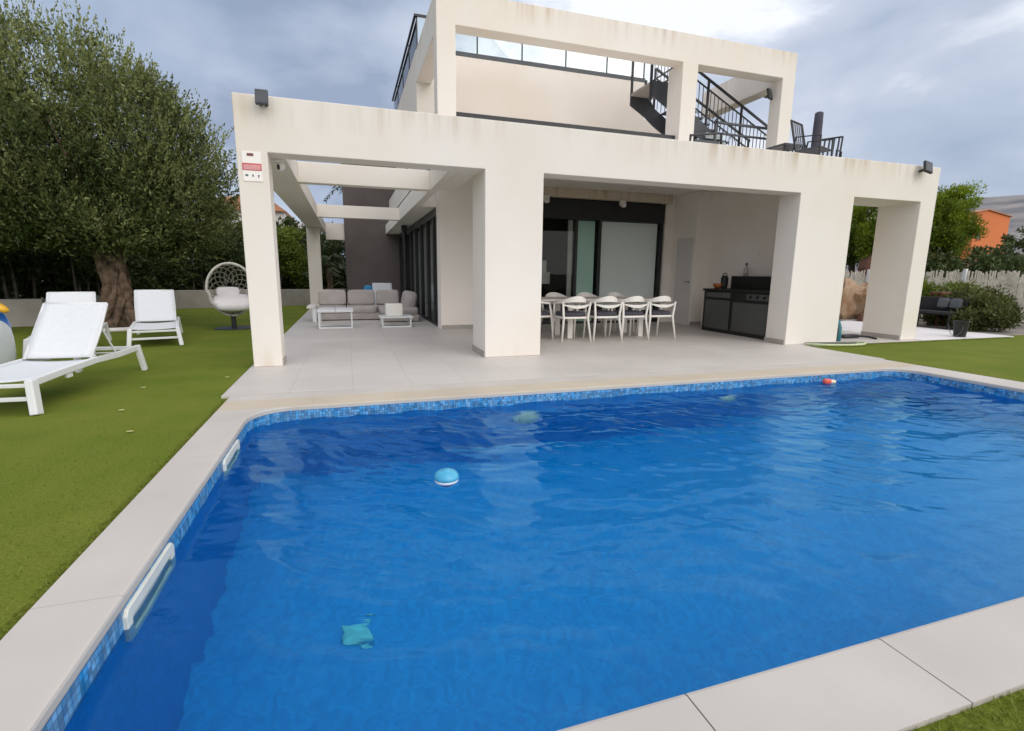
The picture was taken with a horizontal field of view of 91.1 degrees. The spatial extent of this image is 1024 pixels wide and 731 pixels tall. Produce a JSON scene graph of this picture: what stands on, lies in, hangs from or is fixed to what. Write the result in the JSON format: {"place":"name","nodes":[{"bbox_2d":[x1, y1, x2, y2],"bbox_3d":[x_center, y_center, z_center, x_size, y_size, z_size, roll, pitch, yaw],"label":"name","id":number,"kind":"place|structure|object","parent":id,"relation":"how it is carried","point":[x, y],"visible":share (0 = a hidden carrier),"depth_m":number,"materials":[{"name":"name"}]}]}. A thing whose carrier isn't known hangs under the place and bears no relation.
{"place":"outdoors","nodes":[
{"label":"outdoors","id":0,"kind":"place"},
{"bbox_2d":[217,195,303,282],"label":"white house","id":1,"kind":"structure","parent":0,"point":[281,212],"depth_m":28.14,"materials":[{"name":"concrete"}]},
{"bbox_2d":[323,186,341,203],"bbox_3d":[-6.968,-5.596,22.162,2.235,5.300,2.195,-6,12,-31],"label":"tall palm","id":2,"kind":"object","parent":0,"point":[332,192],"visible":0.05,"depth_m":21.98,"materials":[{"name":"green plant"}]},
{"bbox_2d":[364,285,372,289],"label":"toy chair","id":3,"kind":"object","parent":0,"point":[367,287],"visible":0.2,"depth_m":14.85,"materials":[{"name":"blue plastic"}]},
{"bbox_2d":[0,305,1023,730],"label":"lawn","id":4,"kind":"structure","parent":0,"point":[198,373],"depth_m":4.00,"materials":[{"name":"green plant"}]},
{"bbox_2d":[0,303,15,363],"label":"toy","id":5,"kind":"object","parent":4,"relation":"on","point":[7,348],"visible":0.76,"depth_m":5.75,"materials":[{"name":"white plastic"}]},
{"bbox_2d":[0,274,46,298],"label":"hedge bush","id":6,"kind":"object","parent":4,"relation":"on","point":[24,295],"visible":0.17,"depth_m":12.65,"materials":[{"name":"green plant"}]},
{"bbox_2d":[0,242,57,298],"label":"hedge shrub","id":7,"kind":"object","parent":4,"relation":"on","point":[16,266],"visible":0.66,"depth_m":11.57,"materials":[{"name":"green plant"}]},
{"bbox_2d":[18,253,101,298],"bbox_3d":[-12.027,-2.777,13.357,2.696,2.901,1.477,-3,11,-21],"label":"hedge bush","id":8,"kind":"object","parent":4,"relation":"on","point":[51,286],"visible":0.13,"depth_m":13.22,"materials":[{"name":"green plant"}]},
{"bbox_2d":[33,243,97,291],"bbox_3d":[-10.673,-2.538,12.317,1.546,2.748,1.890,-1,10,-6],"label":"hedge shrub","id":9,"kind":"object","parent":4,"relation":"on","point":[76,276],"visible":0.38,"depth_m":12.15,"materials":[{"name":"green plant"}]},
{"bbox_2d":[22,292,111,357],"bbox_3d":[-6.625,-0.654,7.528,0.749,0.860,2.099,-6,12,-32],"label":"sun lounger","id":10,"kind":"object","parent":4,"relation":"on","point":[70,296],"visible":0.21,"depth_m":7.80,"materials":[{"name":"white metal"}]},
{"bbox_2d":[0,302,147,415],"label":"sun lounger","id":11,"kind":"object","parent":4,"relation":"on","point":[73,330],"visible":1,"depth_m":5.12,"materials":[{"name":"white fabric"}]},
{"bbox_2d":[76,248,146,295],"bbox_3d":[-10.925,-2.754,13.626,1.780,2.698,2.280,-3,11,-19],"label":"hedge shrub","id":12,"kind":"object","parent":4,"relation":"on","point":[129,262],"visible":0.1,"depth_m":13.57,"materials":[{"name":"green plant"}]},
{"bbox_2d":[104,327,135,331],"bbox_3d":[-8.086,-0.788,10.348,1.325,0.090,1.189,-3,11,-18],"label":"tree ring kerb","id":13,"kind":"object","parent":4,"relation":"on","point":[118,329],"visible":0.11,"depth_m":9.88,"materials":[{"name":"white concrete"}]},
{"bbox_2d":[0,0,243,327],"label":"olive tree","id":14,"kind":"object","parent":4,"relation":"on","point":[106,203],"visible":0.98,"depth_m":9.37,"materials":[{"name":"green plant"}]},
{"bbox_2d":[96,253,163,291],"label":"hedge bush","id":15,"kind":"object","parent":4,"relation":"on","point":[141,284],"visible":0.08,"depth_m":14.84,"materials":[{"name":"green plant"}]},
{"bbox_2d":[130,248,171,290],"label":"hedge shrub","id":16,"kind":"object","parent":4,"relation":"on","point":[145,264],"visible":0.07,"depth_m":14.98,"materials":[{"name":"green plant"}]},
{"bbox_2d":[126,290,183,345],"bbox_3d":[-6.186,-0.868,8.722,0.749,0.860,2.099,-6,12,-32],"label":"sun lounger","id":17,"kind":"object","parent":4,"relation":"on","point":[154,305],"visible":0.97,"depth_m":8.81,"materials":[{"name":"white metal"}]},
{"bbox_2d":[145,260,193,289],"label":"hedge bush","id":18,"kind":"object","parent":4,"relation":"on","point":[166,285],"visible":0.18,"depth_m":16.58,"materials":[{"name":"green plant"}]},
{"bbox_2d":[0,289,343,326],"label":"garden wall","id":19,"kind":"structure","parent":4,"relation":"on","point":[22,312],"depth_m":15.86,"materials":[{"name":"concrete"}]},
{"bbox_2d":[149,249,209,289],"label":"hedge shrub","id":20,"kind":"object","parent":4,"relation":"on","point":[183,268],"visible":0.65,"depth_m":16.77,"materials":[{"name":"green plant"}]},
{"bbox_2d":[184,216,245,289],"bbox_3d":[-10.148,-3.581,17.270,2.084,3.030,1.705,2,10,6],"label":"hedge shrub","id":21,"kind":"object","parent":4,"relation":"on","point":[219,253],"visible":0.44,"depth_m":17.14,"materials":[{"name":"green plant"}]},
{"bbox_2d":[205,262,250,329],"bbox_3d":[-5.857,-1.458,10.488,0.915,1.372,0.825,-5,12,-29],"label":"egg chair","id":22,"kind":"object","parent":4,"relation":"on","point":[232,300],"visible":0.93,"depth_m":10.40,"materials":[{"name":"wicker"}]},
{"bbox_2d":[804,341,866,345],"bbox_3d":[5.771,-0.382,8.894,1.332,0.061,0.357,-3,11,-18],"label":"garden hose","id":23,"kind":"object","parent":4,"relation":"on","point":[854,343],"visible":1,"depth_m":8.85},
{"bbox_2d":[0,0,1023,258],"label":"sky","id":24,"kind":"structure","parent":0,"point":[911,82],"materials":[{"name":"grey"}]},
{"bbox_2d":[41,371,1023,730],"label":"pool basin","id":25,"kind":"object","parent":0,"point":[61,715],"visible":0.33,"depth_m":4.76,"materials":[{"name":"blue tile"}]},
{"bbox_2d":[123,543,174,629],"bbox_3d":[-1.507,0.947,2.092,0.036,0.183,0.530,-3,11,-18],"label":"pool skimmer","id":26,"kind":"object","parent":25,"relation":"attached to","point":[135,603],"visible":0.32,"depth_m":2.02,"materials":[{"name":"plastic"}]},
{"bbox_2d":[223,439,239,470],"bbox_3d":[-1.980,0.678,3.538,0.036,0.183,0.480,-3,11,-18],"label":"pool skimmer","id":27,"kind":"object","parent":25,"relation":"attached to","point":[230,454],"visible":0.36,"depth_m":3.49,"materials":[{"name":"plastic"}]},
{"bbox_2d":[0,359,1023,730],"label":"pool coping","id":28,"kind":"object","parent":25,"relation":"on","point":[910,679],"visible":1,"depth_m":1.64,"materials":[{"name":"stone"}]},
{"bbox_2d":[63,376,1023,730],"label":"water","id":29,"kind":"structure","parent":0,"point":[551,566],"depth_m":2.37,"materials":[{"name":"blue liquid"}]},
{"bbox_2d":[434,468,458,485],"bbox_3d":[-0.416,0.734,3.196,0.159,0.157,0.159,-3,11,-18],"label":"floating dispenser","id":30,"kind":"object","parent":29,"relation":"on","point":[445,476],"visible":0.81,"depth_m":3.14,"materials":[{"name":"plastic"}]},
{"bbox_2d":[822,379,835,383],"bbox_3d":[3.966,0.199,6.274,0.190,0.070,0.070,-3,11,-18],"label":"floating toy","id":31,"kind":"object","parent":29,"relation":"on","point":[827,381],"visible":0.98,"depth_m":6.24,"materials":[{"name":"red plastic"}]},
{"bbox_2d":[221,302,926,398],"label":"terrace","id":32,"kind":"structure","parent":0,"point":[366,353],"depth_m":7.37,"materials":[{"name":"tile"}]},
{"bbox_2d":[317,307,352,328],"bbox_3d":[-3.808,-1.031,10.866,0.720,0.398,0.710,-3,11,-18],"label":"coffee table","id":33,"kind":"object","parent":32,"relation":"on","point":[339,309],"visible":1,"depth_m":10.61,"materials":[{"name":"white metal"}]},
{"bbox_2d":[306,289,418,321],"bbox_3d":[-3.729,-1.518,12.615,2.596,0.728,1.775,-3,11,-18],"label":"corner sofa","id":34,"kind":"object","parent":32,"relation":"on","point":[361,302],"visible":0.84,"depth_m":12.70,"materials":[{"name":"grey fabric"}]},
{"bbox_2d":[372,283,391,305],"bbox_3d":[-3.966,-2.103,15.486,0.749,0.860,2.099,-3,11,-18],"label":"sun lounger","id":35,"kind":"object","parent":32,"relation":"on","point":[380,286],"visible":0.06,"depth_m":15.77,"materials":[{"name":"white metal"}]},
{"bbox_2d":[378,314,412,327],"bbox_3d":[-2.594,-0.996,11.201,0.710,0.233,0.640,-3,11,-18],"label":"table","id":36,"kind":"object","parent":32,"relation":"on","point":[407,316],"visible":1,"depth_m":11.00,"materials":[{"name":"white metal"}]},
{"bbox_2d":[385,303,402,315],"bbox_3d":[-2.625,-1.242,11.145,0.370,0.270,0.300,-3,11,-18],"label":"storage box","id":37,"kind":"object","parent":36,"relation":"on","point":[393,309],"visible":1,"depth_m":11.01,"materials":[{"name":"white plastic"}]},
{"bbox_2d":[541,301,553,339],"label":"dining chair","id":38,"kind":"object","parent":32,"relation":"on","point":[544,314],"visible":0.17,"depth_m":9.06,"materials":[{"name":"white plastic"}]},
{"bbox_2d":[540,292,567,329],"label":"dining chair","id":39,"kind":"object","parent":32,"relation":"on","point":[552,294],"visible":0.22,"depth_m":10.45,"materials":[{"name":"white plastic"}]},
{"bbox_2d":[551,296,591,342],"bbox_3d":[1.050,-0.849,9.022,0.601,0.810,0.593,-3,11,-19],"label":"dining chair","id":40,"kind":"object","parent":32,"relation":"on","point":[563,314],"visible":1,"depth_m":8.80,"materials":[{"name":"white plastic"}]},
{"bbox_2d":[231,0,940,366],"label":"villa","id":41,"kind":"object","parent":32,"relation":"on","point":[489,232],"visible":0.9,"depth_m":9.69,"materials":[{"name":"white paint"}]},
{"bbox_2d":[241,151,262,181],"bbox_3d":[-3.034,-2.324,5.865,0.205,0.330,0.012,-3,11,-18],"label":"alarm sign","id":42,"kind":"object","parent":41,"relation":"attached to","point":[252,165],"visible":1,"depth_m":5.86,"materials":[{"name":"red paint"}]},
{"bbox_2d":[255,89,268,106],"bbox_3d":[-2.841,-3.036,5.713,0.135,0.172,0.172,-3,11,-18],"label":"floodlight","id":43,"kind":"object","parent":41,"relation":"attached to","point":[261,97],"visible":1,"depth_m":5.65,"materials":[{"name":"grey metal"}]},
{"bbox_2d":[274,158,284,170],"bbox_3d":[-2.905,-2.507,6.291,0.115,0.140,0.112,-3,11,-18],"label":"security camera","id":44,"kind":"object","parent":41,"relation":"attached to","point":[280,165],"visible":1,"depth_m":6.25,"materials":[{"name":"white plastic"}]},
{"bbox_2d":[399,207,437,326],"bbox_3d":[-2.773,-2.831,14.781,0.259,2.552,8.330,-3,11,-18],"label":"glass door","id":45,"kind":"structure","parent":41,"relation":"in","point":[423,244],"depth_m":13.26,"materials":[{"name":"black glass"}]},
{"bbox_2d":[392,13,644,109],"bbox_3d":[-0.292,-8.743,16.085,6.400,0.810,6.470,-3,11,-18],"label":"roof balustrade","id":46,"kind":"object","parent":41,"relation":"on","point":[411,46],"visible":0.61,"depth_m":13.35,"materials":[{"name":"grey metal"}]},
{"bbox_2d":[456,112,674,138],"bbox_3d":[1.296,-4.604,10.900,5.136,1.165,0.050,-3,11,-18],"label":"balcony rail","id":47,"kind":"object","parent":41,"relation":"on","point":[525,121],"visible":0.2,"depth_m":10.70,"materials":[{"name":"black metal"}]},
{"bbox_2d":[542,198,665,323],"bbox_3d":[1.585,-2.458,12.060,4.560,2.888,0.175,-3,11,-18],"label":"glass door","id":48,"kind":"structure","parent":41,"relation":"in","point":[626,252],"depth_m":12.29,"materials":[{"name":"black metal"}]},
{"bbox_2d":[673,238,693,324],"bbox_3d":[4.145,-2.046,12.263,0.079,2.058,0.620,-3,11,-18],"label":"door","id":49,"kind":"structure","parent":41,"relation":"in","point":[685,247],"depth_m":12.23,"materials":[{"name":"wood"}]},
{"bbox_2d":[630,61,766,148],"bbox_3d":[5.042,-6.168,12.914,3.905,3.597,1.325,-3,11,-18],"label":"outdoor staircase","id":50,"kind":"structure","parent":41,"relation":"on","point":[654,89],"depth_m":12.67,"materials":[{"name":"grey metal"}]},
{"bbox_2d":[689,132,722,143],"bbox_3d":[4.002,-4.375,10.435,0.908,0.942,0.059,-3,11,-18],"label":"folded lounger","id":51,"kind":"object","parent":41,"relation":"on","point":[707,141],"visible":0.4,"depth_m":10.36,"materials":[{"name":"black metal"}]},
{"bbox_2d":[764,88,772,99],"bbox_3d":[6.254,-6.626,12.284,0.212,0.260,0.184,-9,14,-42],"label":"floodlight","id":52,"kind":"object","parent":41,"relation":"attached to","point":[769,94],"visible":1,"depth_m":12.21,"materials":[{"name":"black metal"}]},
{"bbox_2d":[766,143,802,151],"bbox_3d":[5.784,-4.277,10.664,0.570,0.700,0.500,-3,11,-18],"label":"balcony table","id":53,"kind":"object","parent":41,"relation":"on","point":[787,147],"visible":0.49,"depth_m":10.52,"materials":[{"name":"grey metal"}]},
{"bbox_2d":[790,119,833,155],"bbox_3d":[5.820,-4.279,9.802,0.576,1.020,0.645,-7,13,-37],"label":"balcony chair","id":54,"kind":"object","parent":41,"relation":"on","point":[819,149],"visible":0.8,"depth_m":9.79,"materials":[{"name":"black metal"}]},
{"bbox_2d":[811,111,823,154],"bbox_3d":[6.290,-4.540,10.406,0.440,1.320,0.433,-3,11,-18],"label":"closed parasol","id":55,"kind":"object","parent":41,"relation":"on","point":[818,123],"visible":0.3,"depth_m":10.29,"materials":[{"name":"grey fabric"}]},
{"bbox_2d":[822,136,843,156],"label":"balcony chair","id":56,"kind":"object","parent":41,"relation":"on","point":[837,149],"visible":0.2,"depth_m":10.94,"materials":[{"name":"grey metal"}]},
{"bbox_2d":[918,160,932,173],"bbox_3d":[7.388,-3.530,8.958,0.219,0.244,0.199,-3,11,-18],"label":"floodlight","id":57,"kind":"object","parent":41,"relation":"attached to","point":[928,167],"visible":1,"depth_m":8.91,"materials":[{"name":"black metal"}]},
{"bbox_2d":[573,292,604,331],"bbox_3d":[1.619,-1.126,10.571,0.601,0.810,0.593,-3,11,-18],"label":"dining chair","id":58,"kind":"object","parent":32,"relation":"on","point":[583,294],"visible":0.34,"depth_m":10.46,"materials":[{"name":"white plastic"}]},
{"bbox_2d":[541,297,658,337],"bbox_3d":[1.645,-0.950,9.809,2.670,0.733,0.960,-3,11,-18],"label":"dining table","id":59,"kind":"object","parent":32,"relation":"on","point":[551,300],"visible":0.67,"depth_m":9.70,"materials":[{"name":"white plastic"}]},
{"bbox_2d":[583,296,622,341],"bbox_3d":[1.652,-0.882,9.235,0.601,0.810,0.593,-3,11,-17],"label":"dining chair","id":60,"kind":"object","parent":32,"relation":"on","point":[595,314],"visible":0.94,"depth_m":9.01,"materials":[{"name":"white plastic"}]},
{"bbox_2d":[599,292,633,331],"bbox_3d":[2.285,-1.158,10.784,0.601,0.810,0.593,-3,11,-18],"label":"dining chair","id":61,"kind":"object","parent":32,"relation":"on","point":[615,294],"visible":0.22,"depth_m":10.84,"materials":[{"name":"white plastic"}]},
{"bbox_2d":[608,296,648,340],"bbox_3d":[2.177,-0.907,9.402,0.601,0.810,0.593,-3,11,-19],"label":"dining chair","id":62,"kind":"object","parent":32,"relation":"on","point":[632,313],"visible":0.91,"depth_m":9.18,"materials":[{"name":"white plastic"}]},
{"bbox_2d":[636,296,675,338],"bbox_3d":[2.740,-0.937,9.602,0.601,0.810,0.593,-2,11,-15],"label":"dining chair","id":63,"kind":"object","parent":32,"relation":"on","point":[658,313],"visible":0.87,"depth_m":9.38,"materials":[{"name":"white plastic"}]},
{"bbox_2d":[702,276,771,339],"bbox_3d":[4.816,-1.219,10.224,0.748,1.178,1.995,-3,11,-18],"label":"outdoor kitchen","id":64,"kind":"object","parent":32,"relation":"on","point":[739,307],"visible":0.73,"depth_m":10.14,"materials":[{"name":"metal"}]},
{"bbox_2d":[704,299,729,329],"bbox_3d":[4.336,-1.089,10.660,0.016,0.600,0.730,-3,11,-18],"label":"door","id":65,"kind":"structure","parent":64,"relation":"in","point":[716,315],"depth_m":10.63,"materials":[{"name":"grey metal"}]},
{"bbox_2d":[713,283,722,288],"bbox_3d":[4.454,-1.725,10.885,0.200,0.110,0.197,-3,11,-18],"label":"clay dish","id":66,"kind":"object","parent":64,"relation":"on","point":[717,285],"visible":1,"depth_m":10.82,"materials":[{"name":"orange ceramic"}]},
{"bbox_2d":[721,273,727,288],"bbox_3d":[4.594,-1.834,10.857,0.150,0.339,0.150,-3,11,-18],"label":"lantern","id":67,"kind":"object","parent":64,"relation":"on","point":[724,279],"visible":0.99,"depth_m":10.81,"materials":[{"name":"black metal"}]},
{"bbox_2d":[743,263,748,275],"bbox_3d":[4.923,-2.018,10.556,0.096,0.274,0.094,-3,11,-18],"label":"bottle","id":68,"kind":"object","parent":64,"relation":"on","point":[746,271],"visible":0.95,"depth_m":10.53,"materials":[{"name":"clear glass"}]},
{"bbox_2d":[730,302,768,335],"bbox_3d":[4.627,-0.914,9.773,0.016,0.580,0.970,-3,11,-18],"label":"door","id":69,"kind":"structure","parent":64,"relation":"in","point":[749,318],"depth_m":9.76,"materials":[{"name":"grey metal"}]},
{"bbox_2d":[836,319,841,340],"bbox_3d":[6.064,-0.766,9.350,0.255,0.630,0.127,-9,14,-43],"label":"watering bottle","id":70,"kind":"object","parent":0,"point":[839,333],"visible":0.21,"depth_m":9.36,"materials":[{"name":"teal plastic"}]},
{"bbox_2d":[841,334,876,339],"bbox_3d":[6.760,-0.572,9.870,0.641,0.074,0.286,3,11,11],"label":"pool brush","id":71,"kind":"object","parent":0,"point":[850,336],"visible":0.93,"depth_m":9.82,"materials":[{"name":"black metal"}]},
{"bbox_2d":[841,321,1013,340],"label":"side path","id":72,"kind":"structure","parent":0,"point":[922,333],"depth_m":10.90,"materials":[{"name":"white concrete"}]},
{"bbox_2d":[949,321,970,336],"bbox_3d":[9.218,-0.752,10.329,0.296,0.320,0.280,-3,11,-18],"label":"black bucket","id":73,"kind":"object","parent":72,"relation":"on","point":[960,328],"visible":1,"depth_m":10.26,"materials":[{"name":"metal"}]},
{"bbox_2d":[840,317,1023,335],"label":"garden bed","id":74,"kind":"object","parent":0,"point":[1018,330],"visible":0.09,"depth_m":12.09,"materials":[{"name":"brown soil"}]},
{"bbox_2d":[839,278,858,318],"bbox_3d":[9.680,-1.968,14.721,1.060,1.180,0.642,-3,11,-18],"label":"boulder","id":75,"kind":"object","parent":74,"relation":"on","point":[848,308],"visible":0.48,"depth_m":14.46,"materials":[{"name":"beige stone"}]},
{"bbox_2d":[853,282,867,318],"bbox_3d":[10.270,-1.890,14.596,0.821,1.085,0.676,-3,11,-18],"label":"boulder","id":76,"kind":"object","parent":74,"relation":"on","point":[860,295],"visible":0.38,"depth_m":14.46,"materials":[{"name":"beige stone"}]},
{"bbox_2d":[857,314,863,321],"bbox_3d":[10.273,-1.341,13.996,1.630,0.220,0.120,-3,11,-18],"label":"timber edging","id":77,"kind":"object","parent":74,"relation":"on","point":[860,317],"visible":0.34,"depth_m":13.72,"materials":[{"name":"brown wood"}]},
{"bbox_2d":[926,292,951,325],"bbox_3d":[10.849,-1.444,12.798,0.350,0.854,0.300,-3,11,-18],"label":"wooden stool","id":78,"kind":"object","parent":74,"relation":"on","point":[940,294],"visible":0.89,"depth_m":12.70,"materials":[{"name":"brown wood"}]},
{"bbox_2d":[917,296,969,329],"bbox_3d":[10.379,-1.306,12.349,0.530,0.734,1.100,-3,11,-18],"label":"garden bench","id":79,"kind":"object","parent":74,"relation":"on","point":[944,306],"visible":0.85,"depth_m":12.25,"materials":[{"name":"black metal"}]},
{"bbox_2d":[921,276,984,321],"bbox_3d":[11.522,-1.880,14.079,2.717,1.292,1.485,4,11,20],"label":"garden bush","id":80,"kind":"object","parent":74,"relation":"on","point":[927,288],"visible":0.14,"depth_m":13.73,"materials":[{"name":"green plant"}]},
{"bbox_2d":[919,283,1023,325],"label":"garden bush","id":81,"kind":"object","parent":74,"relation":"on","point":[959,293],"visible":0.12,"depth_m":12.50,"materials":[{"name":"green plant"}]},
{"bbox_2d":[946,289,1023,331],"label":"garden bush","id":82,"kind":"object","parent":74,"relation":"on","point":[983,311],"visible":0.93,"depth_m":11.42,"materials":[{"name":"green plant"}]},
{"bbox_2d":[845,195,1023,273],"bbox_3d":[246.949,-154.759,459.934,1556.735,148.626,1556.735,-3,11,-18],"label":"hills","id":83,"kind":"structure","parent":0,"point":[1013,205],"depth_m":674.05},
{"bbox_2d":[958,209,1012,260],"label":"orange house","id":84,"kind":"structure","parent":0,"point":[997,225],"depth_m":39.14,"materials":[{"name":"paint"}]},
{"label":"ground","id":85,"kind":"structure","parent":0,"visible":0},
{"bbox_2d":[179,248,246,289],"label":"hedge bush","id":86,"kind":"object","parent":85,"relation":"on","point":[215,285],"visible":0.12,"depth_m":18.18,"materials":[{"name":"green plant"}]},
{"bbox_2d":[222,209,243,259],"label":"garden shrub","id":87,"kind":"object","parent":85,"relation":"on","point":[236,239],"visible":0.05,"depth_m":18.85,"materials":[{"name":"green plant"}]},
{"bbox_2d":[227,248,280,284],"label":"hedge shrub","id":88,"kind":"object","parent":85,"relation":"on","point":[244,265],"visible":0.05,"depth_m":17.67,"materials":[{"name":"green plant"}]},
{"bbox_2d":[229,233,292,289],"bbox_3d":[-9.752,-3.768,19.249,2.579,2.774,1.413,-3,11,-17],"label":"hedge bush","id":89,"kind":"object","parent":85,"relation":"on","point":[284,281],"visible":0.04,"depth_m":19.38,"materials":[{"name":"green plant"}]},
{"bbox_2d":[276,224,308,288],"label":"garden shrub","id":90,"kind":"object","parent":85,"relation":"on","point":[292,259],"visible":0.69,"depth_m":18.60,"materials":[{"name":"green plant"}]},
{"bbox_2d":[284,231,326,288],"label":"hedge bush","id":91,"kind":"object","parent":85,"relation":"on","point":[293,285],"visible":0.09,"depth_m":20.09,"materials":[{"name":"green plant"}]},
{"bbox_2d":[276,215,345,257],"bbox_3d":[-9.531,-4.900,22.812,4.877,3.666,2.359,-3,11,-18],"label":"garden shrub","id":92,"kind":"object","parent":85,"relation":"on","point":[290,221],"visible":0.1,"depth_m":22.25,"materials":[{"name":"green plant"}]},
{"bbox_2d":[296,252,346,288],"bbox_3d":[-7.032,-3.309,19.040,2.296,1.933,2.313,-3,11,-18],"label":"palm","id":93,"kind":"object","parent":85,"relation":"on","point":[330,263],"visible":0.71,"depth_m":18.83,"materials":[{"name":"green plant"}]},
{"bbox_2d":[321,235,347,301],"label":"hedge bush","id":94,"kind":"object","parent":85,"relation":"on","point":[326,250],"visible":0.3,"depth_m":20.57,"materials":[{"name":"green plant"}]},
{"bbox_2d":[845,205,877,276],"bbox_3d":[13.780,-4.982,20.367,4.990,5.187,2.697,-3,11,-18],"label":"pine tree","id":95,"kind":"object","parent":85,"relation":"on","point":[859,213],"visible":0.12,"depth_m":19.70,"materials":[{"name":"green plant"}]},
{"bbox_2d":[852,208,877,263],"bbox_3d":[13.937,-4.527,18.490,2.810,4.960,1.926,-3,11,-18],"label":"pine tree","id":96,"kind":"object","parent":85,"relation":"on","point":[864,238],"visible":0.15,"depth_m":18.43,"materials":[{"name":"green plant"}]},
{"bbox_2d":[858,254,871,282],"bbox_3d":[13.432,-3.531,18.489,1.702,1.302,0.810,-3,11,-18],"label":"boulder","id":97,"kind":"object","parent":85,"relation":"on","point":[865,264],"visible":0.09,"depth_m":18.18,"materials":[{"name":"brown stone"}]},
{"bbox_2d":[844,269,1023,325],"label":"slatted fence","id":98,"kind":"object","parent":85,"relation":"on","point":[1012,278],"visible":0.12,"depth_m":13.90,"materials":[{"name":"white wood"}]},
{"bbox_2d":[925,245,973,286],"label":"wild shrub","id":99,"kind":"object","parent":85,"relation":"on","point":[936,260],"visible":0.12,"depth_m":16.52,"materials":[{"name":"green plant"}]},
{"bbox_2d":[928,179,989,262],"bbox_3d":[15.374,-4.194,17.958,3.151,4.541,2.316,-3,11,-18],"label":"pine tree","id":100,"kind":"object","parent":85,"relation":"on","point":[954,226],"visible":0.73,"depth_m":17.21,"materials":[{"name":"green plant"}]},
{"bbox_2d":[934,251,1021,293],"bbox_3d":[15.408,-2.791,17.052,3.584,2.173,2.261,-3,11,-18],"label":"wild shrub","id":101,"kind":"object","parent":85,"relation":"on","point":[984,263],"visible":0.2,"depth_m":16.52,"materials":[{"name":"green plant"}]},
{"bbox_2d":[959,240,1023,277],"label":"wild shrub","id":102,"kind":"object","parent":85,"relation":"on","point":[1004,257],"visible":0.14,"depth_m":19.14,"materials":[{"name":"green plant"}]},
{"bbox_2d":[991,254,1023,305],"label":"wild shrub","id":103,"kind":"object","parent":85,"relation":"on","point":[1012,264],"visible":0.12,"depth_m":17.59,"materials":[{"name":"green plant"}]},
{"bbox_2d":[996,226,1023,258],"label":"wild shrub","id":104,"kind":"object","parent":85,"relation":"on","point":[1020,243],"visible":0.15,"depth_m":24.60,"materials":[{"name":"green plant"}]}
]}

